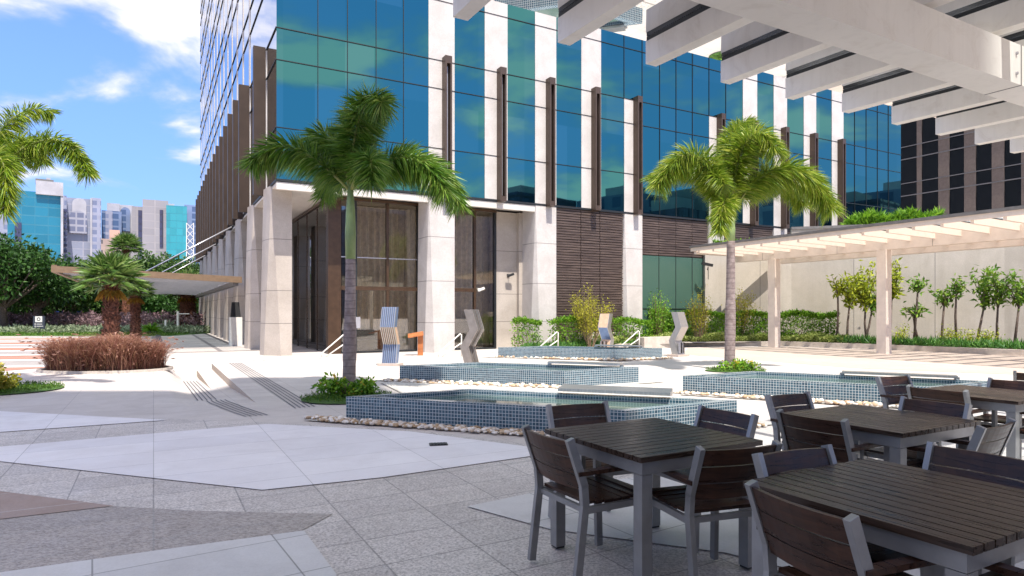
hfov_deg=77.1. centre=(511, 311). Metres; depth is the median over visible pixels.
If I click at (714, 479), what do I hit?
dining chair
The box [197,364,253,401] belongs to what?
steps
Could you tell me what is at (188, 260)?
broadleaf tree
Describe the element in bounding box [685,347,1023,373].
pergola floor
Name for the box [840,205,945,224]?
roof planting
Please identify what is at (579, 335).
ground cover
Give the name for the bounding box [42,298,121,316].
broadleaf tree
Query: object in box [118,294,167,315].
broadleaf tree
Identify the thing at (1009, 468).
dining chair
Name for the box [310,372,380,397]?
flower bush
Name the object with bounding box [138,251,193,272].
broadleaf tree
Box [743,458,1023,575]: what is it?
dining table
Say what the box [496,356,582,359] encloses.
gravel bed
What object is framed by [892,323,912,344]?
lime bush
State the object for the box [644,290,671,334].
dark shrub
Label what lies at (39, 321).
direction sign
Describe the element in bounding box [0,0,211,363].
sky
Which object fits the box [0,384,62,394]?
lawn patch
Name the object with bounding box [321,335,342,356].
handrail
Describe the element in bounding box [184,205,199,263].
city building
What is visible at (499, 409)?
fountain basin
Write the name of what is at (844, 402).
pebbles
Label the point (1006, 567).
dining chair
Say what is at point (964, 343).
strap leaf plants
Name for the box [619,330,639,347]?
handrail
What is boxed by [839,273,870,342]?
young tree
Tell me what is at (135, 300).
fan palm
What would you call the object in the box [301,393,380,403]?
lawn patch
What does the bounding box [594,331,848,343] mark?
ground cover
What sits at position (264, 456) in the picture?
white paving
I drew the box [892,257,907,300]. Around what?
young tree
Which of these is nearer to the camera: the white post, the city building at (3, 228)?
the white post
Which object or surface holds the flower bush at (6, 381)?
on the lawn patch at (17, 392)
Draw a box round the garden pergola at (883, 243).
[689,205,1023,353]
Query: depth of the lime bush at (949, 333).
25.36 m
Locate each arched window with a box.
[69,211,86,233]
[121,207,129,231]
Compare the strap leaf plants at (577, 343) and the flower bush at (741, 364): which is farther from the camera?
the strap leaf plants at (577, 343)
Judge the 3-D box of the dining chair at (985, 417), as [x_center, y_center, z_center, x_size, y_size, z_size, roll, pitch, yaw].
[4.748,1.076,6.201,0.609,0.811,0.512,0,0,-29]
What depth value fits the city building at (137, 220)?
291.91 m
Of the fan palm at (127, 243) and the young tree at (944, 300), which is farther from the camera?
the fan palm at (127, 243)
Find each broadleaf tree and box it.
[0,230,81,326]
[0,250,92,315]
[7,296,56,320]
[8,305,58,316]
[28,257,100,324]
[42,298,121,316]
[83,297,143,315]
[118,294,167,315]
[121,294,198,314]
[132,248,187,272]
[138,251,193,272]
[156,253,199,273]
[178,255,199,268]
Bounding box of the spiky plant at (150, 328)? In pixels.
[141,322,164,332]
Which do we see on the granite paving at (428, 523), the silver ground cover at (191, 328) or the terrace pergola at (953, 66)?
the terrace pergola at (953, 66)
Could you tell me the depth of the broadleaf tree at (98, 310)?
59.66 m
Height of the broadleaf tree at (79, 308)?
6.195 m
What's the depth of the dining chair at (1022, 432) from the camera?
5.49 m
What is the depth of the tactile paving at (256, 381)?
11.84 m
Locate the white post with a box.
[177,311,188,332]
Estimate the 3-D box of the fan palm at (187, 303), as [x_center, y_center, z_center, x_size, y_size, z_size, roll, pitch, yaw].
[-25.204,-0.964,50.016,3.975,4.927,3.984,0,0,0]
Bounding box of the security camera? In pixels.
[701,262,712,278]
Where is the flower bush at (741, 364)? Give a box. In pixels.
[717,358,760,370]
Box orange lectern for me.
[408,331,423,355]
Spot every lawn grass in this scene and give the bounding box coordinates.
[0,380,65,393]
[300,388,391,402]
[705,366,766,371]
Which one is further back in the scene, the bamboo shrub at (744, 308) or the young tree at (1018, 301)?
the bamboo shrub at (744, 308)
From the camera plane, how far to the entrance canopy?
28.82 m
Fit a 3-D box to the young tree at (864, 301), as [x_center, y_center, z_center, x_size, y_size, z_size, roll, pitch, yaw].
[14.793,-0.412,27.287,1.704,3.634,1.330,0,0,0]
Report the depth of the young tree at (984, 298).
25.80 m
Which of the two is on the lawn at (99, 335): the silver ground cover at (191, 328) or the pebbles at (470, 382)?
the silver ground cover at (191, 328)
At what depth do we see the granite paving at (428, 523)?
4.88 m
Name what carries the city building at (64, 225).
on the ground at (167, 394)
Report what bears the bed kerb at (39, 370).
on the ground at (167, 394)
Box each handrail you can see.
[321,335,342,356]
[438,333,461,356]
[540,332,558,345]
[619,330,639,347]
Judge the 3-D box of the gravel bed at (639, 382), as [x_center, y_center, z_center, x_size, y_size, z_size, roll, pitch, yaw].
[0.117,1.484,13.703,5.962,0.001,1.906,0,0,21]
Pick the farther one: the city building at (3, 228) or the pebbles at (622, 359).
the city building at (3, 228)
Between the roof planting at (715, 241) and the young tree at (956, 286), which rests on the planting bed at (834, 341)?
the young tree at (956, 286)
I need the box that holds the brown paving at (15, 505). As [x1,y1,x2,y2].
[0,491,112,518]
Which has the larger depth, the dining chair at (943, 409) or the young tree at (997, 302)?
the young tree at (997, 302)
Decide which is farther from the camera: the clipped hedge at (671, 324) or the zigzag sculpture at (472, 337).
the clipped hedge at (671, 324)
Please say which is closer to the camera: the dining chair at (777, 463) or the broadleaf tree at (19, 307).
the dining chair at (777, 463)
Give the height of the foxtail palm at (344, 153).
5.676 m
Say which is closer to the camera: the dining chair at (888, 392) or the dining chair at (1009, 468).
the dining chair at (1009, 468)
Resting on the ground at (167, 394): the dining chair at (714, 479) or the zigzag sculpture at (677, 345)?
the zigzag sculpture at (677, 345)
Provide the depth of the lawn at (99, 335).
39.59 m
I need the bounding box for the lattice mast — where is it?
[186,223,193,263]
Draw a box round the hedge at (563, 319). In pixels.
[546,314,597,342]
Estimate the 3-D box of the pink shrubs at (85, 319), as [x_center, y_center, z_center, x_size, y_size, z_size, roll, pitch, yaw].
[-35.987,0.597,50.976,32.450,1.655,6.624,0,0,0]
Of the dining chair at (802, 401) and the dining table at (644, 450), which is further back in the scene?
the dining chair at (802, 401)
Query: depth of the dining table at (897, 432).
4.28 m
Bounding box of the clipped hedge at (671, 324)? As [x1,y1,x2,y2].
[648,308,702,335]
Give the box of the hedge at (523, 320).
[509,316,543,346]
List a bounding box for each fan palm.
[66,249,151,337]
[105,231,145,315]
[118,280,157,340]
[163,268,201,325]
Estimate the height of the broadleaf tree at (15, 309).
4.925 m
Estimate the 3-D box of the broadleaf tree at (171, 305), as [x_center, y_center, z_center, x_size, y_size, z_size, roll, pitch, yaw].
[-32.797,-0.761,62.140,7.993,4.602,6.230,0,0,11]
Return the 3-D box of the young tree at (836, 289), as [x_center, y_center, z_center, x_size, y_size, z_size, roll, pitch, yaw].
[13.957,-0.177,27.226,1.417,3.160,1.018,0,0,13]
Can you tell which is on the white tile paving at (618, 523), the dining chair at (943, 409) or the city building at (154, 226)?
the dining chair at (943, 409)
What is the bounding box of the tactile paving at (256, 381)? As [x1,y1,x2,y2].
[183,352,485,415]
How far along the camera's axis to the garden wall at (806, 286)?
28.61 m
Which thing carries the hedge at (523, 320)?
on the planting bed
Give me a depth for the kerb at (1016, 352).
25.45 m
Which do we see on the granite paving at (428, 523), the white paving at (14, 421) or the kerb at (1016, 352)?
the white paving at (14, 421)
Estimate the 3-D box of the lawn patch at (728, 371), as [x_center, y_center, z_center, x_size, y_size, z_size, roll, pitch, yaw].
[5.600,1.480,16.100,1.500,0.001,1.000,0,0,0]
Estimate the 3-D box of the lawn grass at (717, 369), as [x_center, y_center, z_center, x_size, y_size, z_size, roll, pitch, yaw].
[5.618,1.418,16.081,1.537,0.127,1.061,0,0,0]
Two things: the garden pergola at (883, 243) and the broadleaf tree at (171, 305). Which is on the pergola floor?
the garden pergola at (883, 243)
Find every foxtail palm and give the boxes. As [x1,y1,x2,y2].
[0,99,106,227]
[233,78,474,388]
[639,113,848,366]
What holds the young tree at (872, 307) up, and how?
on the planting bed at (834, 341)
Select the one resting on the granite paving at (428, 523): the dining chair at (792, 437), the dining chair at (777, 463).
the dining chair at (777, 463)
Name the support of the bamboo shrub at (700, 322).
on the planting bed at (834, 341)
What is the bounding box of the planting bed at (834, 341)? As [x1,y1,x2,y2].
[629,340,1022,349]
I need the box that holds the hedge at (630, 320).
[611,315,654,341]
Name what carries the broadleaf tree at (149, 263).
on the lawn at (99, 335)
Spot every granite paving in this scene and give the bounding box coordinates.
[0,419,1023,575]
[0,506,330,571]
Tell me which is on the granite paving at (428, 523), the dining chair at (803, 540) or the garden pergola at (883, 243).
the dining chair at (803, 540)
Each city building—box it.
[0,193,6,242]
[7,178,62,260]
[63,195,66,260]
[67,197,100,263]
[101,230,121,254]
[102,203,121,238]
[120,205,131,261]
[132,206,142,259]
[143,199,173,260]
[166,205,186,264]
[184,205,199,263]
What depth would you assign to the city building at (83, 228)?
279.43 m
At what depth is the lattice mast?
199.92 m
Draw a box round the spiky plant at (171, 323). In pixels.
[158,319,176,326]
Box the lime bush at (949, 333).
[936,327,965,339]
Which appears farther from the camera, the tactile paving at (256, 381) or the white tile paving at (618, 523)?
the tactile paving at (256, 381)
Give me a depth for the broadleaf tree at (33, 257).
45.73 m
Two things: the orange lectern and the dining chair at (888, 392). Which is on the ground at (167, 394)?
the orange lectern
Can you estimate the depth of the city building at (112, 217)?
299.49 m
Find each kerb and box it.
[36,365,172,373]
[614,341,1023,355]
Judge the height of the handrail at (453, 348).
0.794 m
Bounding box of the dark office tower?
[901,116,1023,214]
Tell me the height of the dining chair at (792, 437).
0.811 m
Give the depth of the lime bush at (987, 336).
23.91 m
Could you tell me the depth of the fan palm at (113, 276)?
18.80 m
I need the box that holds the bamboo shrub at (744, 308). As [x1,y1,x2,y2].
[724,286,762,334]
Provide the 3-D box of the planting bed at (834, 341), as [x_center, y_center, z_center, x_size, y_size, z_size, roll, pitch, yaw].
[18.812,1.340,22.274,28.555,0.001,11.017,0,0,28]
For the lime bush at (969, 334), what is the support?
on the planting bed at (834, 341)
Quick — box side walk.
[150,333,308,352]
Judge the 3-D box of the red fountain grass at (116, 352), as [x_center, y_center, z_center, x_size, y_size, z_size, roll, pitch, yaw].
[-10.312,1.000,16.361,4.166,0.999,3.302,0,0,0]
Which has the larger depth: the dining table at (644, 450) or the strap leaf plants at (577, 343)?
the strap leaf plants at (577, 343)
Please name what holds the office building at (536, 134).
on the ground at (167, 394)
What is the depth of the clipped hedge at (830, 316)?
28.29 m
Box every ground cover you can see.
[0,322,210,333]
[566,332,628,342]
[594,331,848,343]
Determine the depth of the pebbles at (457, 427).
8.20 m
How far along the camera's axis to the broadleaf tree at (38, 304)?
48.70 m
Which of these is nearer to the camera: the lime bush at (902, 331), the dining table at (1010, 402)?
the dining table at (1010, 402)
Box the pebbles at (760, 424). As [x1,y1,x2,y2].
[724,422,766,427]
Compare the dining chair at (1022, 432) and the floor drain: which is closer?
the dining chair at (1022, 432)
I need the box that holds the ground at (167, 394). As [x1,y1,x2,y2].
[0,344,1023,446]
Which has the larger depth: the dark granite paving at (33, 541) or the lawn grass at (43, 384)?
the lawn grass at (43, 384)
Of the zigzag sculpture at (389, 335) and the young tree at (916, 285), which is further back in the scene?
the young tree at (916, 285)
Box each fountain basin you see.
[346,384,736,431]
[400,361,638,385]
[498,344,661,358]
[683,370,986,403]
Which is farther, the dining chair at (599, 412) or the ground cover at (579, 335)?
the ground cover at (579, 335)
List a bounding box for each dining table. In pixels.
[545,417,762,575]
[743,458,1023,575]
[782,404,980,465]
[906,385,1023,480]
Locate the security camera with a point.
(707, 264)
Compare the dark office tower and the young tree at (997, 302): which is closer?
the young tree at (997, 302)
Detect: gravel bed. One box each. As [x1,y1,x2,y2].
[308,419,771,435]
[380,380,659,385]
[380,381,685,397]
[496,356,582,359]
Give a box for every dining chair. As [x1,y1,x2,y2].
[521,424,652,575]
[546,401,632,540]
[652,440,782,575]
[655,405,758,552]
[744,479,936,575]
[752,444,934,575]
[764,391,869,457]
[776,409,883,463]
[860,396,972,460]
[875,374,957,447]
[883,418,1017,475]
[906,384,997,445]
[920,441,1023,575]
[934,556,1023,575]
[974,377,1023,458]
[1013,371,1023,381]
[1019,412,1023,438]
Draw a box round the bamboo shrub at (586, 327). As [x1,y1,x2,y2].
[565,282,613,346]
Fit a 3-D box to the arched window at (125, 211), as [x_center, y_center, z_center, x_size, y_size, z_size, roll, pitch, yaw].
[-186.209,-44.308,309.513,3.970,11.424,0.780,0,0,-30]
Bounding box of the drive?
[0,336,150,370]
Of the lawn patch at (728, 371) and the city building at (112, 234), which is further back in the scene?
the city building at (112, 234)
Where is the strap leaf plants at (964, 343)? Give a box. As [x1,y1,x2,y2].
[836,334,1023,349]
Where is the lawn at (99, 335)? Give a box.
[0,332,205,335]
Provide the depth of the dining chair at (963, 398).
5.67 m
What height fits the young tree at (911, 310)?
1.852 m
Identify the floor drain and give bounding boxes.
[429,442,447,445]
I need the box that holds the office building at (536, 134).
[196,0,900,355]
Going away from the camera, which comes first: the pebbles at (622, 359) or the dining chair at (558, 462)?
the dining chair at (558, 462)
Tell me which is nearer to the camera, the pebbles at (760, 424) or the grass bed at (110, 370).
the pebbles at (760, 424)
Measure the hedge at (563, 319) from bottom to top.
1.443 m
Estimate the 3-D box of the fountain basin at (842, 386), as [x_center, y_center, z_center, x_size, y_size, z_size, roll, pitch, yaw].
[5.626,1.323,11.264,4.840,0.455,1.630,0,0,28]
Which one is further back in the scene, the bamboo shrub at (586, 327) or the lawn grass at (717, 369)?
the bamboo shrub at (586, 327)
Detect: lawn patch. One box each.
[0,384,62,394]
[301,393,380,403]
[706,369,765,371]
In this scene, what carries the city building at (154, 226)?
on the ground at (167, 394)
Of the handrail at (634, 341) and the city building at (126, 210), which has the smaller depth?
the handrail at (634, 341)
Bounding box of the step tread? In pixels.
[197,369,230,389]
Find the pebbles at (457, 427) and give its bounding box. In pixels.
[303,414,549,436]
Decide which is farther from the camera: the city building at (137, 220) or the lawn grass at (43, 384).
the city building at (137, 220)
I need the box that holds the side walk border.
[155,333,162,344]
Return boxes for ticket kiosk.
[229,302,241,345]
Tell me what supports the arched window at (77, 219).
in the city building at (83, 228)
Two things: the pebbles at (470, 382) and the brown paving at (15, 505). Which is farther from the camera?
the pebbles at (470, 382)
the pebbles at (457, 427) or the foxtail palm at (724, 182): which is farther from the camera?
the foxtail palm at (724, 182)
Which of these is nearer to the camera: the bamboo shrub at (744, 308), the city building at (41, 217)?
the bamboo shrub at (744, 308)
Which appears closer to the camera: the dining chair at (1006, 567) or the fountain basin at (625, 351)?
the dining chair at (1006, 567)
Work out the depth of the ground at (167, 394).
13.36 m
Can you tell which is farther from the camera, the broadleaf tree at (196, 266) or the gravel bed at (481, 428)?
the broadleaf tree at (196, 266)
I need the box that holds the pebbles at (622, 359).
[495,355,672,360]
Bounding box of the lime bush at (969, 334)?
[948,328,977,340]
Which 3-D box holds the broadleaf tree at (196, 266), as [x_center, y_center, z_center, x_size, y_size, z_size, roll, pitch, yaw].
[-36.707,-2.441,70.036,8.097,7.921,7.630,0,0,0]
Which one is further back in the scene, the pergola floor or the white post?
the white post
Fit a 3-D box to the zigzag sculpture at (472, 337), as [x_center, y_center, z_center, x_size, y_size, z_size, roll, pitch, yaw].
[-1.044,0.725,17.192,0.540,1.550,0.600,0,0,22]
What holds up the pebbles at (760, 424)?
on the gravel bed at (481, 428)
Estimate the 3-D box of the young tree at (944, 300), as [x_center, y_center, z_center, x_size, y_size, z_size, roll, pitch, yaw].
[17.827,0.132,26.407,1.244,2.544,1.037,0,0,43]
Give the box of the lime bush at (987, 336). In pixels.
[974,326,1004,341]
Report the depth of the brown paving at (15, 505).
4.92 m
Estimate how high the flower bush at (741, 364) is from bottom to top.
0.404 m
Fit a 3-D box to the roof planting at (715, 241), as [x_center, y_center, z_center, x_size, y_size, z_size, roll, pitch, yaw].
[10.720,-3.276,30.209,2.940,0.492,0.868,0,0,-4]
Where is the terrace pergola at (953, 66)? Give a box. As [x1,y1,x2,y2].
[453,0,1023,153]
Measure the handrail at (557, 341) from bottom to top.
0.794 m
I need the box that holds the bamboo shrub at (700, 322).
[681,284,713,341]
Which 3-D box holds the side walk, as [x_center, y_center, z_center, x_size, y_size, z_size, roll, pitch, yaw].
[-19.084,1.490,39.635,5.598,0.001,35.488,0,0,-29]
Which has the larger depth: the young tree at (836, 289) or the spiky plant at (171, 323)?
the spiky plant at (171, 323)
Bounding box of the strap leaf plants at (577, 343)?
[521,339,635,346]
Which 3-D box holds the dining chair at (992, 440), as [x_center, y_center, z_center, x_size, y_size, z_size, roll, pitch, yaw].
[2.801,1.076,4.120,0.512,0.811,0.609,0,0,-34]
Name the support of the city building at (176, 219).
on the ground at (167, 394)
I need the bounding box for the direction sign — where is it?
[33,316,45,332]
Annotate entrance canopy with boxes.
[51,226,241,297]
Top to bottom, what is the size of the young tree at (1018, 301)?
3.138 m
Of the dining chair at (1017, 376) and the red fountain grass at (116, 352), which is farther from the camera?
the red fountain grass at (116, 352)
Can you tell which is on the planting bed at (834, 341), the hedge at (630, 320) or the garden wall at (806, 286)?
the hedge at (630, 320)
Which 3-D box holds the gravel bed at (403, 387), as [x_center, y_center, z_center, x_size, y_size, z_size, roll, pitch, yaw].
[0.175,1.481,11.100,5.850,0.001,5.200,0,0,0]
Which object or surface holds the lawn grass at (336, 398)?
on the lawn patch at (328, 402)
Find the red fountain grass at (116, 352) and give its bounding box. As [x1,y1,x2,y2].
[16,332,186,370]
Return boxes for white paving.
[0,411,158,431]
[0,424,529,489]
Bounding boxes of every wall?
[636,336,670,347]
[702,224,1023,341]
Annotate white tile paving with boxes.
[0,530,336,575]
[468,476,1023,575]
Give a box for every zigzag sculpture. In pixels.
[377,307,402,365]
[460,309,483,362]
[598,314,613,346]
[667,312,688,356]
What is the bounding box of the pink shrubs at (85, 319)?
[7,309,205,326]
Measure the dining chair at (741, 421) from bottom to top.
0.811 m
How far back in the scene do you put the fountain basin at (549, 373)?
13.31 m
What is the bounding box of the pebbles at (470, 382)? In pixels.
[383,378,561,388]
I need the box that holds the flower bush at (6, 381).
[0,362,23,389]
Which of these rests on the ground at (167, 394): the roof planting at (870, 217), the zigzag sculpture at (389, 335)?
the zigzag sculpture at (389, 335)
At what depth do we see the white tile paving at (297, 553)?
3.81 m
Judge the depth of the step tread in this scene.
15.61 m
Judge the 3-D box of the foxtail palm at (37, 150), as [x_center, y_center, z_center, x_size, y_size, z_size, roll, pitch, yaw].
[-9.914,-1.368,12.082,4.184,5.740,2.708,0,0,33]
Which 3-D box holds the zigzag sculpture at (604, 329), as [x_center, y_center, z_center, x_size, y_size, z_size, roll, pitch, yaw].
[3.305,0.790,22.594,0.600,1.420,0.514,0,0,35]
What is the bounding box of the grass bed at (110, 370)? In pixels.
[41,366,168,370]
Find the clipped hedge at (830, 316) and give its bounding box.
[704,308,840,341]
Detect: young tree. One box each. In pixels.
[826,271,861,334]
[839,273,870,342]
[845,260,875,335]
[862,284,875,337]
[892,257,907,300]
[900,301,932,339]
[903,272,932,336]
[927,285,965,339]
[948,273,976,337]
[963,263,1000,340]
[986,268,1020,338]
[996,270,1023,341]
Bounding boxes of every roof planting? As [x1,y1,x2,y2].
[712,237,749,242]
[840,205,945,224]
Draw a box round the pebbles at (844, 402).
[673,390,898,407]

